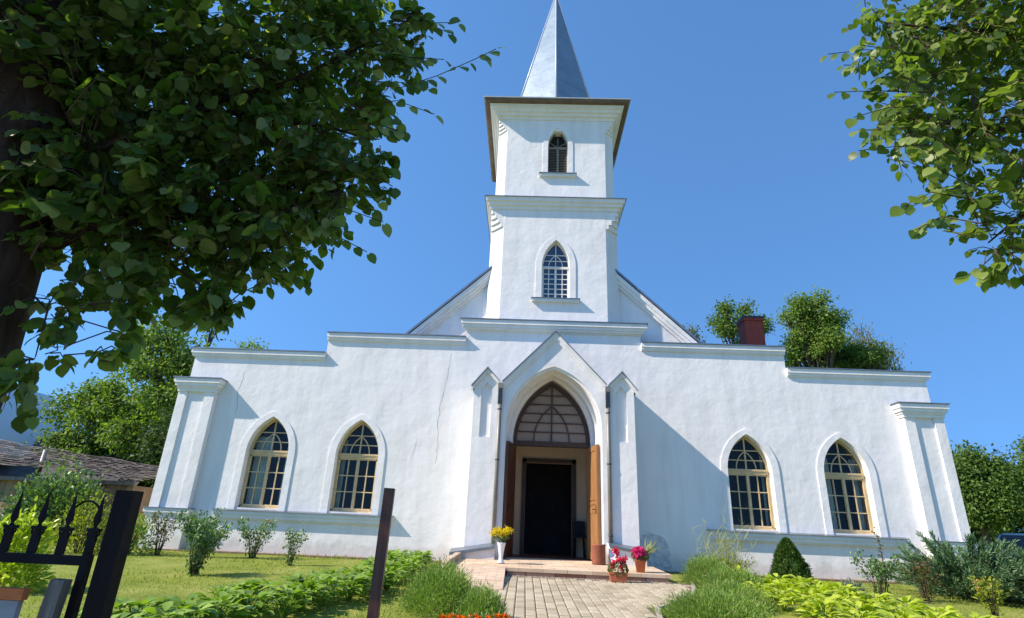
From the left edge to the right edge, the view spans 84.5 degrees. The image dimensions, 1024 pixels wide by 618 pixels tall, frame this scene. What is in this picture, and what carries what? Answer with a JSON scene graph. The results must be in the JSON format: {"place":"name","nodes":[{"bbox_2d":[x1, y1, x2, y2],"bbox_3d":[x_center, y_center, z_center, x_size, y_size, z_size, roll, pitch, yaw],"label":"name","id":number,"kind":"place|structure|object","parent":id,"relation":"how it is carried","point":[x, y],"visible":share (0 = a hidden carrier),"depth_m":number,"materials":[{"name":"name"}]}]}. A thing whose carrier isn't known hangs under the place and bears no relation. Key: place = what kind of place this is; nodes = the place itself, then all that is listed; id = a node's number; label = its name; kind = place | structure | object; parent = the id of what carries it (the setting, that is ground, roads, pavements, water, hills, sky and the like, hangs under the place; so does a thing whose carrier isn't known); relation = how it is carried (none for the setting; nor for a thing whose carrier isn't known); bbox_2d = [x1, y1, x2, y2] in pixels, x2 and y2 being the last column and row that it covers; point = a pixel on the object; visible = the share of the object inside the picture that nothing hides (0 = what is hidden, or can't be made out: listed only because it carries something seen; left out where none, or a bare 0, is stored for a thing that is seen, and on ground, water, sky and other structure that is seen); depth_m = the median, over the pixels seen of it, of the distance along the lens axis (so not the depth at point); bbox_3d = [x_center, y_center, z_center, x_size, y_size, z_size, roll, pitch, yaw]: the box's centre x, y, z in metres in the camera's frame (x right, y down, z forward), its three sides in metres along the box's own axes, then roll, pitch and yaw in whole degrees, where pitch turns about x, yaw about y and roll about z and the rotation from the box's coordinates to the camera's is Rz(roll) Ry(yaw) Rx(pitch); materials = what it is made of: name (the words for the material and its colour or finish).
{"place":"outdoors","nodes":[
{"label":"outdoors","id":0,"kind":"place"},
{"bbox_2d":[0,542,1023,617],"bbox_3d":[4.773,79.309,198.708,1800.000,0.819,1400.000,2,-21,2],"label":"ground","id":1,"kind":"structure","parent":0,"point":[164,561],"depth_m":8.62,"materials":[{"name":"green plant"}]},
{"bbox_2d":[0,587,30,617],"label":"sign board","id":2,"kind":"object","parent":1,"relation":"on","point":[12,599],"visible":1,"depth_m":2.06,"materials":[{"name":"grey wood"}]},
{"bbox_2d":[0,495,58,591],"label":"hydrangea","id":3,"kind":"object","parent":1,"relation":"on","point":[26,572],"visible":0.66,"depth_m":6.97,"materials":[{"name":"green plant"}]},
{"bbox_2d":[0,390,77,462],"bbox_3d":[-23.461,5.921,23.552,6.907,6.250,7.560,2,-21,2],"label":"mountain","id":4,"kind":"structure","parent":1,"relation":"on","point":[8,415],"depth_m":24.31,"materials":[{"name":"blue"}]},
{"bbox_2d":[37,578,72,617],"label":"wooden post","id":5,"kind":"object","parent":1,"relation":"on","point":[54,598],"visible":1,"depth_m":2.11,"materials":[{"name":"grey wood"}]},
{"bbox_2d":[0,456,110,543],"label":"climbing shrub","id":6,"kind":"object","parent":1,"relation":"on","point":[60,494],"visible":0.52,"depth_m":14.24,"materials":[{"name":"green plant"}]},
{"bbox_2d":[41,489,112,554],"bbox_3d":[-8.604,4.293,11.403,1.389,1.316,1.236,2,-21,2],"label":"golden shrub","id":7,"kind":"object","parent":1,"relation":"on","point":[79,526],"visible":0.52,"depth_m":11.26,"materials":[{"name":"green plant"}]},
{"bbox_2d":[0,440,158,542],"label":"old shed","id":8,"kind":"structure","parent":1,"relation":"on","point":[7,483],"depth_m":15.82,"materials":[{"name":"grey wood"}]},
{"bbox_2d":[0,438,153,487],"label":"roof","id":9,"kind":"structure","parent":8,"relation":"attached to","point":[17,471],"depth_m":22.55,"materials":[{"name":"grey wood"}]},
{"bbox_2d":[23,369,166,486],"bbox_3d":[-17.396,6.205,24.365,5.802,7.218,6.032,2,-21,2],"label":"maple tree","id":10,"kind":"object","parent":1,"relation":"on","point":[92,402],"visible":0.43,"depth_m":23.38,"materials":[{"name":"green plant"}]},
{"bbox_2d":[63,598,144,616],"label":"hosta","id":11,"kind":"object","parent":1,"relation":"on","point":[116,604],"visible":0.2,"depth_m":4.83,"materials":[{"name":"green plant"}]},
{"bbox_2d":[80,490,143,617],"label":"gate post","id":12,"kind":"object","parent":1,"relation":"on","point":[100,599],"visible":1,"depth_m":2.21,"materials":[{"name":"black metal"}]},
{"bbox_2d":[0,490,104,617],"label":"iron gate","id":13,"kind":"structure","parent":12,"relation":"attached to","point":[84,562],"depth_m":2.24,"materials":[{"name":"black metal"}]},
{"bbox_2d":[96,513,161,555],"bbox_3d":[-7.747,4.630,11.581,1.258,0.902,1.003,2,-21,2],"label":"shrub","id":14,"kind":"object","parent":1,"relation":"on","point":[143,537],"visible":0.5,"depth_m":11.54,"materials":[{"name":"green plant"}]},
{"bbox_2d":[112,597,169,617],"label":"hosta","id":15,"kind":"object","parent":1,"relation":"on","point":[148,601],"visible":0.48,"depth_m":4.96,"materials":[{"name":"green plant"}]},
{"bbox_2d":[127,404,174,487],"bbox_3d":[-11.260,5.732,19.602,3.828,5.120,3.880,2,-21,2],"label":"broadleaf tree","id":16,"kind":"object","parent":1,"relation":"on","point":[148,443],"visible":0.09,"depth_m":19.00,"materials":[{"name":"green plant"}]},
{"bbox_2d":[136,601,195,617],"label":"hosta","id":17,"kind":"object","parent":1,"relation":"on","point":[152,612],"visible":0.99,"depth_m":4.65,"materials":[{"name":"green plant"}]},
{"bbox_2d":[150,508,181,554],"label":"rose bush","id":18,"kind":"object","parent":1,"relation":"on","point":[162,530],"visible":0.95,"depth_m":11.70,"materials":[{"name":"green plant"}]},
{"bbox_2d":[153,592,207,617],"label":"hosta","id":19,"kind":"object","parent":1,"relation":"on","point":[191,597],"visible":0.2,"depth_m":5.26,"materials":[{"name":"green plant"}]},
{"bbox_2d":[94,308,268,464],"bbox_3d":[-12.910,4.471,22.894,7.768,9.737,6.666,2,-21,2],"label":"maple tree","id":20,"kind":"object","parent":1,"relation":"on","point":[175,357],"visible":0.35,"depth_m":21.81,"materials":[{"name":"green plant"}]},
{"bbox_2d":[163,598,221,617],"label":"hosta","id":21,"kind":"object","parent":1,"relation":"on","point":[209,609],"visible":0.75,"depth_m":5.02,"materials":[{"name":"green plant"}]},
{"bbox_2d":[170,509,237,575],"bbox_3d":[-4.983,3.754,8.945,1.032,1.076,0.983,2,-21,2],"label":"rose bush","id":22,"kind":"object","parent":1,"relation":"on","point":[201,534],"visible":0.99,"depth_m":8.87,"materials":[{"name":"green plant"}]},
{"bbox_2d":[195,507,227,557],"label":"rose bush","id":23,"kind":"object","parent":1,"relation":"on","point":[215,521],"visible":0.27,"depth_m":11.72,"materials":[{"name":"green plant"}]},
{"bbox_2d":[190,591,254,617],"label":"hosta","id":24,"kind":"object","parent":1,"relation":"on","point":[223,596],"visible":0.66,"depth_m":5.28,"materials":[{"name":"green plant"}]},
{"bbox_2d":[203,581,252,616],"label":"hosta","id":25,"kind":"object","parent":1,"relation":"on","point":[225,589],"visible":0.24,"depth_m":5.94,"materials":[{"name":"green plant"}]},
{"bbox_2d":[217,589,278,617],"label":"hosta","id":26,"kind":"object","parent":1,"relation":"on","point":[246,594],"visible":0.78,"depth_m":5.58,"materials":[{"name":"green plant"}]},
{"bbox_2d":[223,580,273,609],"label":"hosta","id":27,"kind":"object","parent":1,"relation":"on","point":[257,588],"visible":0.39,"depth_m":6.13,"materials":[{"name":"green plant"}]},
{"bbox_2d":[0,0,505,433],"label":"linden tree","id":28,"kind":"object","parent":1,"relation":"on","point":[78,127],"visible":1,"depth_m":3.26,"materials":[{"name":"green plant"}]},
{"bbox_2d":[237,517,278,558],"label":"rose bush","id":29,"kind":"object","parent":1,"relation":"on","point":[257,542],"visible":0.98,"depth_m":11.81,"materials":[{"name":"green plant"}]},
{"bbox_2d":[243,578,282,609],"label":"hosta","id":30,"kind":"object","parent":1,"relation":"on","point":[256,581],"visible":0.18,"depth_m":6.39,"materials":[{"name":"green plant"}]},
{"bbox_2d":[255,584,312,617],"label":"hosta","id":31,"kind":"object","parent":1,"relation":"on","point":[285,611],"visible":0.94,"depth_m":5.95,"materials":[{"name":"green plant"}]},
{"bbox_2d":[281,525,311,565],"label":"rose bush","id":32,"kind":"object","parent":1,"relation":"on","point":[290,559],"visible":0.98,"depth_m":10.58,"materials":[{"name":"green plant"}]},
{"bbox_2d":[276,573,321,594],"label":"hosta","id":33,"kind":"object","parent":1,"relation":"on","point":[291,578],"visible":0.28,"depth_m":6.95,"materials":[{"name":"green plant"}]},
{"bbox_2d":[274,575,331,611],"bbox_3d":[-2.374,3.240,6.402,0.560,0.393,0.599,-11,-25,31],"label":"hosta","id":34,"kind":"object","parent":1,"relation":"on","point":[309,596],"visible":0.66,"depth_m":6.36,"materials":[{"name":"green plant"}]},
{"bbox_2d":[289,570,332,598],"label":"hosta","id":35,"kind":"object","parent":1,"relation":"on","point":[310,575],"visible":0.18,"depth_m":7.24,"materials":[{"name":"green plant"}]},
{"bbox_2d":[306,573,347,606],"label":"hosta","id":36,"kind":"object","parent":1,"relation":"on","point":[331,582],"visible":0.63,"depth_m":6.73,"materials":[{"name":"green plant"}]},
{"bbox_2d":[319,567,349,589],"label":"hosta","id":37,"kind":"object","parent":1,"relation":"on","point":[323,571],"visible":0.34,"depth_m":7.69,"materials":[{"name":"green plant"}]},
{"bbox_2d":[330,573,370,600],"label":"hosta","id":38,"kind":"object","parent":1,"relation":"on","point":[348,593],"visible":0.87,"depth_m":7.16,"materials":[{"name":"green plant"}]},
{"bbox_2d":[347,570,385,596],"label":"hosta","id":39,"kind":"object","parent":1,"relation":"on","point":[368,581],"visible":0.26,"depth_m":7.49,"materials":[{"name":"green plant"}]},
{"bbox_2d":[363,567,395,586],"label":"hosta","id":40,"kind":"object","parent":1,"relation":"on","point":[389,579],"visible":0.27,"depth_m":7.96,"materials":[{"name":"green plant"}]},
{"bbox_2d":[367,488,394,617],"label":"gate post","id":41,"kind":"object","parent":1,"relation":"on","point":[375,597],"visible":1,"depth_m":3.84,"materials":[{"name":"brown metal"}]},
{"bbox_2d":[383,566,406,590],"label":"hosta","id":42,"kind":"object","parent":1,"relation":"on","point":[386,587],"visible":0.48,"depth_m":8.19,"materials":[{"name":"green plant"}]},
{"bbox_2d":[385,561,413,584],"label":"hosta","id":43,"kind":"object","parent":1,"relation":"on","point":[397,564],"visible":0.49,"depth_m":8.81,"materials":[{"name":"green plant"}]},
{"bbox_2d":[395,558,424,580],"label":"hosta","id":44,"kind":"object","parent":1,"relation":"on","point":[417,564],"visible":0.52,"depth_m":9.32,"materials":[{"name":"green plant"}]},
{"bbox_2d":[395,553,476,617],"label":"feathery bush","id":45,"kind":"object","parent":1,"relation":"on","point":[439,588],"visible":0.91,"depth_m":6.60,"materials":[{"name":"green plant"}]},
{"bbox_2d":[453,577,510,617],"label":"feathery bush","id":46,"kind":"object","parent":1,"relation":"on","point":[474,601],"visible":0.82,"depth_m":6.08,"materials":[{"name":"green plant"}]},
{"bbox_2d":[153,548,905,584],"bbox_3d":[0.948,5.833,12.550,18.600,0.175,0.340,2,-21,2],"label":"wall foot strip","id":47,"kind":"object","parent":1,"relation":"on","point":[668,572],"depth_m":12.64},
{"bbox_2d":[440,552,671,590],"bbox_3d":[0.848,5.010,10.503,4.195,0.605,4.756,2,-21,2],"label":"entrance landing","id":48,"kind":"object","parent":1,"relation":"on","point":[488,570],"visible":0.42,"depth_m":10.36,"materials":[{"name":"beige stone"}]},
{"bbox_2d":[489,525,513,562],"bbox_3d":[-0.219,4.693,11.277,0.519,0.716,0.375,2,-21,2],"label":"flower vase","id":49,"kind":"object","parent":48,"relation":"on","point":[500,534],"visible":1,"depth_m":11.25,"materials":[{"name":"white ceramic"}]},
{"bbox_2d":[591,544,605,564],"bbox_3d":[1.833,5.189,11.914,0.300,0.400,0.300,2,-21,2],"label":"round pot","id":50,"kind":"object","parent":48,"relation":"on","point":[598,554],"visible":0.99,"depth_m":11.81,"materials":[{"name":"orange ceramic"}]},
{"bbox_2d":[630,539,660,572],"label":"potted flowers","id":51,"kind":"object","parent":48,"relation":"on","point":[640,556],"visible":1,"depth_m":10.57,"materials":[{"name":"pink plant"}]},
{"bbox_2d":[137,0,978,581],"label":"church","id":52,"kind":"structure","parent":1,"relation":"on","point":[545,380],"depth_m":14.01,"materials":[{"name":"paint"}]},
{"bbox_2d":[227,411,295,510],"bbox_3d":[-5.999,3.778,13.971,1.380,2.390,0.572,2,-21,2],"label":"window","id":53,"kind":"structure","parent":52,"relation":"in","point":[264,452],"depth_m":13.86,"materials":[{"name":"paint"}]},
{"bbox_2d":[320,414,384,514],"bbox_3d":[-3.781,3.846,13.897,1.380,2.390,0.572,2,-21,2],"label":"window","id":54,"kind":"structure","parent":52,"relation":"in","point":[344,456],"depth_m":13.75,"materials":[{"name":"paint"}]},
{"bbox_2d":[503,441,515,556],"bbox_3d":[-0.028,4.370,13.034,0.134,2.470,0.859,-2,-22,12],"label":"door leaf","id":55,"kind":"structure","parent":52,"relation":"in","point":[510,464],"depth_m":12.98,"materials":[{"name":"brown wood"}]},
{"bbox_2d":[531,235,579,302],"bbox_3d":[1.213,-1.119,15.619,1.320,2.048,0.320,2,-21,2],"label":"tower window","id":56,"kind":"structure","parent":52,"relation":"in","point":[552,274],"depth_m":15.63,"materials":[{"name":"paint"}]},
{"bbox_2d":[539,124,576,177],"bbox_3d":[1.397,-4.790,17.170,1.120,1.945,0.410,2,-21,2],"label":"tower window","id":57,"kind":"structure","parent":52,"relation":"in","point":[555,153],"depth_m":17.18,"materials":[{"name":"paint"}]},
{"bbox_2d":[572,521,585,557],"bbox_3d":[1.683,5.756,14.091,0.320,0.851,0.320,2,-21,2],"label":"chair","id":58,"kind":"object","parent":52,"relation":"on","point":[578,529],"visible":0.89,"depth_m":14.26,"materials":[{"name":"black metal"}]},
{"bbox_2d":[586,444,600,559],"bbox_3d":[1.843,4.427,12.972,0.134,2.470,0.859,6,-22,-8],"label":"door leaf","id":59,"kind":"structure","parent":52,"relation":"in","point":[592,453],"depth_m":12.92,"materials":[{"name":"orange wood"}]},
{"bbox_2d":[720,429,786,532],"bbox_3d":[5.659,4.135,13.584,1.380,2.390,0.572,2,-21,2],"label":"window","id":60,"kind":"structure","parent":52,"relation":"in","point":[725,471],"depth_m":13.42,"materials":[{"name":"paint"}]},
{"bbox_2d":[816,432,887,536],"bbox_3d":[7.917,4.204,13.509,1.380,2.390,0.572,2,-21,2],"label":"window","id":61,"kind":"structure","parent":52,"relation":"in","point":[824,476],"depth_m":13.37,"materials":[{"name":"paint"}]},
{"bbox_2d":[678,548,729,585],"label":"feathery bush","id":62,"kind":"object","parent":1,"relation":"on","point":[695,571],"visible":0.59,"depth_m":10.20,"materials":[{"name":"green plant"}]},
{"bbox_2d":[651,584,781,617],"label":"feathery bush","id":63,"kind":"object","parent":1,"relation":"on","point":[716,604],"visible":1,"depth_m":6.70,"materials":[{"name":"green plant"}]},
{"bbox_2d":[688,501,762,569],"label":"ornamental grass","id":64,"kind":"object","parent":1,"relation":"on","point":[721,551],"depth_m":12.07,"materials":[{"name":"green plant"}]},
{"bbox_2d":[690,563,778,594],"bbox_3d":[3.622,4.416,9.196,1.394,0.574,1.426,2,-21,2],"label":"feathery bush","id":65,"kind":"object","parent":1,"relation":"on","point":[754,578],"visible":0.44,"depth_m":9.12,"materials":[{"name":"green plant"}]},
{"bbox_2d":[698,576,781,611],"bbox_3d":[3.089,3.996,7.915,1.260,0.471,1.507,2,-21,2],"label":"feathery bush","id":66,"kind":"object","parent":1,"relation":"on","point":[741,588],"visible":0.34,"depth_m":7.77,"materials":[{"name":"green plant"}]},
{"bbox_2d":[705,294,778,343],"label":"linden tree","id":67,"kind":"object","parent":1,"relation":"on","point":[726,326],"visible":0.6,"depth_m":41.73,"materials":[{"name":"green plant"}]},
{"bbox_2d":[764,580,802,597],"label":"hosta","id":68,"kind":"object","parent":1,"relation":"on","point":[783,586],"visible":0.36,"depth_m":8.62,"materials":[{"name":"green plant"}]},
{"bbox_2d":[764,584,805,610],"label":"hosta","id":69,"kind":"object","parent":1,"relation":"on","point":[778,597],"visible":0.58,"depth_m":7.91,"materials":[{"name":"green plant"}]},
{"bbox_2d":[768,537,814,583],"bbox_3d":[5.450,4.972,11.076,0.888,0.938,0.862,2,-21,2],"label":"dwarf spruce","id":70,"kind":"object","parent":1,"relation":"on","point":[788,558],"visible":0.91,"depth_m":10.93,"materials":[{"name":"green plant"}]},
{"bbox_2d":[778,590,827,616],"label":"hosta","id":71,"kind":"object","parent":1,"relation":"on","point":[786,600],"visible":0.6,"depth_m":7.43,"materials":[{"name":"green plant"}]},
{"bbox_2d":[792,587,833,605],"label":"hosta","id":72,"kind":"object","parent":1,"relation":"on","point":[810,592],"visible":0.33,"depth_m":7.93,"materials":[{"name":"green plant"}]},
{"bbox_2d":[770,285,857,367],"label":"linden tree","id":73,"kind":"object","parent":1,"relation":"on","point":[814,338],"visible":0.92,"depth_m":40.53,"materials":[{"name":"green plant"}]},
{"bbox_2d":[799,582,838,599],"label":"hosta","id":74,"kind":"object","parent":1,"relation":"on","point":[814,588],"visible":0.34,"depth_m":8.48,"materials":[{"name":"green plant"}]},
{"bbox_2d":[795,597,851,617],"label":"hosta","id":75,"kind":"object","parent":1,"relation":"on","point":[818,611],"visible":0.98,"depth_m":6.92,"materials":[{"name":"green plant"}]},
{"bbox_2d":[816,593,859,617],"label":"hosta","id":76,"kind":"object","parent":1,"relation":"on","point":[834,596],"visible":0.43,"depth_m":7.41,"materials":[{"name":"green plant"}]},
{"bbox_2d":[827,582,862,600],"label":"hosta","id":77,"kind":"object","parent":1,"relation":"on","point":[847,586],"visible":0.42,"depth_m":8.67,"materials":[{"name":"green plant"}]},
{"bbox_2d":[827,589,869,611],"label":"hosta","id":78,"kind":"object","parent":1,"relation":"on","point":[845,591],"visible":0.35,"depth_m":7.89,"materials":[{"name":"green plant"}]},
{"bbox_2d":[835,577,868,597],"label":"shrub","id":79,"kind":"object","parent":1,"relation":"on","point":[847,581],"visible":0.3,"depth_m":9.51,"materials":[{"name":"green plant"}]},
{"bbox_2d":[821,334,897,369],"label":"linden tree","id":80,"kind":"object","parent":1,"relation":"on","point":[854,357],"visible":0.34,"depth_m":40.91,"materials":[{"name":"green plant"}]},
{"bbox_2d":[838,599,885,617],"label":"hosta","id":81,"kind":"object","parent":1,"relation":"on","point":[868,607],"visible":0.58,"depth_m":6.80,"materials":[{"name":"green plant"}]},
{"bbox_2d":[837,608,892,617],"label":"hosta","id":82,"kind":"object","parent":1,"relation":"on","point":[855,613],"visible":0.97,"depth_m":6.26,"materials":[{"name":"green plant"}]},
{"bbox_2d":[835,318,911,370],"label":"birch tree","id":83,"kind":"object","parent":1,"relation":"on","point":[886,363],"visible":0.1,"depth_m":43.28,"materials":[{"name":"green plant"}]},
{"bbox_2d":[853,591,893,612],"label":"hosta","id":84,"kind":"object","parent":1,"relation":"on","point":[883,596],"visible":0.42,"depth_m":7.92,"materials":[{"name":"green plant"}]},
{"bbox_2d":[849,548,902,601],"bbox_3d":[5.992,4.380,9.230,0.631,0.849,0.671,12,-23,-23],"label":"rose bush","id":85,"kind":"object","parent":1,"relation":"on","point":[875,568],"visible":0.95,"depth_m":9.18,"materials":[{"name":"green plant"}]},
{"bbox_2d":[876,609,921,617],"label":"hosta","id":86,"kind":"object","parent":1,"relation":"on","point":[908,613],"visible":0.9,"depth_m":6.33,"materials":[{"name":"green plant"}]},
{"bbox_2d":[874,602,925,617],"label":"hosta","id":87,"kind":"object","parent":1,"relation":"on","point":[890,608],"visible":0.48,"depth_m":6.86,"materials":[{"name":"green plant"}]},
{"bbox_2d":[879,595,930,617],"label":"hosta","id":88,"kind":"object","parent":1,"relation":"on","point":[904,599],"visible":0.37,"depth_m":7.42,"materials":[{"name":"green plant"}]},
{"bbox_2d":[890,555,947,601],"bbox_3d":[6.848,4.523,9.403,0.597,0.777,0.629,5,-22,-7],"label":"rose bush","id":89,"kind":"object","parent":1,"relation":"on","point":[924,577],"visible":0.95,"depth_m":9.45,"materials":[{"name":"green plant"}]},
{"bbox_2d":[820,0,1023,293],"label":"linden tree","id":90,"kind":"object","parent":1,"relation":"on","point":[917,73],"visible":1,"depth_m":3.86,"materials":[{"name":"green plant"}]},
{"bbox_2d":[899,606,954,617],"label":"hosta","id":91,"kind":"object","parent":1,"relation":"on","point":[931,615],"visible":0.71,"depth_m":6.38,"materials":[{"name":"green plant"}]},
{"bbox_2d":[914,604,964,617],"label":"hosta","id":92,"kind":"object","parent":1,"relation":"on","point":[932,610],"visible":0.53,"depth_m":6.83,"materials":[{"name":"green plant"}]},
{"bbox_2d":[870,529,1023,601],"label":"juniper","id":93,"kind":"object","parent":1,"relation":"on","point":[955,580],"visible":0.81,"depth_m":9.84,"materials":[{"name":"green plant"}]},
{"bbox_2d":[950,438,1023,545],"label":"linden tree","id":94,"kind":"object","parent":1,"relation":"on","point":[986,482],"visible":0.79,"depth_m":30.31,"materials":[{"name":"green plant"}]},
{"bbox_2d":[954,443,1023,542],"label":"linden tree","id":95,"kind":"object","parent":1,"relation":"on","point":[1020,528],"visible":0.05,"depth_m":39.01,"materials":[{"name":"green plant"}]},
{"bbox_2d":[967,570,1011,617],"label":"shrub","id":96,"kind":"object","parent":1,"relation":"on","point":[988,593],"visible":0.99,"depth_m":7.54,"materials":[{"name":"green plant"}]},
{"bbox_2d":[985,548,1023,600],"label":"juniper","id":97,"kind":"object","parent":1,"relation":"on","point":[1018,552],"visible":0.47,"depth_m":9.23,"materials":[{"name":"green plant"}]},
{"bbox_2d":[986,533,1023,556],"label":"parked car","id":98,"kind":"object","parent":1,"relation":"on","point":[1019,537],"visible":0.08,"depth_m":18.20,"materials":[{"name":"blue paint"}]},
{"bbox_2d":[1007,435,1023,494],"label":"linden tree","id":99,"kind":"object","parent":1,"relation":"on","point":[1019,472],"visible":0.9,"depth_m":31.95,"materials":[{"name":"green plant"}]},
{"bbox_2d":[16,0,1023,550],"label":"sky","id":100,"kind":"structure","parent":0,"point":[735,174],"materials":[{"name":"blue"}]},
{"bbox_2d":[486,576,691,617],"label":"path","id":101,"kind":"structure","parent":0,"point":[623,599],"depth_m":8.12,"materials":[{"name":"beige stone"}]},
{"bbox_2d":[607,546,628,581],"bbox_3d":[1.906,4.582,10.149,0.407,0.594,0.276,2,-21,2],"label":"flower pot","id":102,"kind":"object","parent":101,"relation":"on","point":[620,576],"visible":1,"depth_m":10.08,"materials":[{"name":"ceramic"}]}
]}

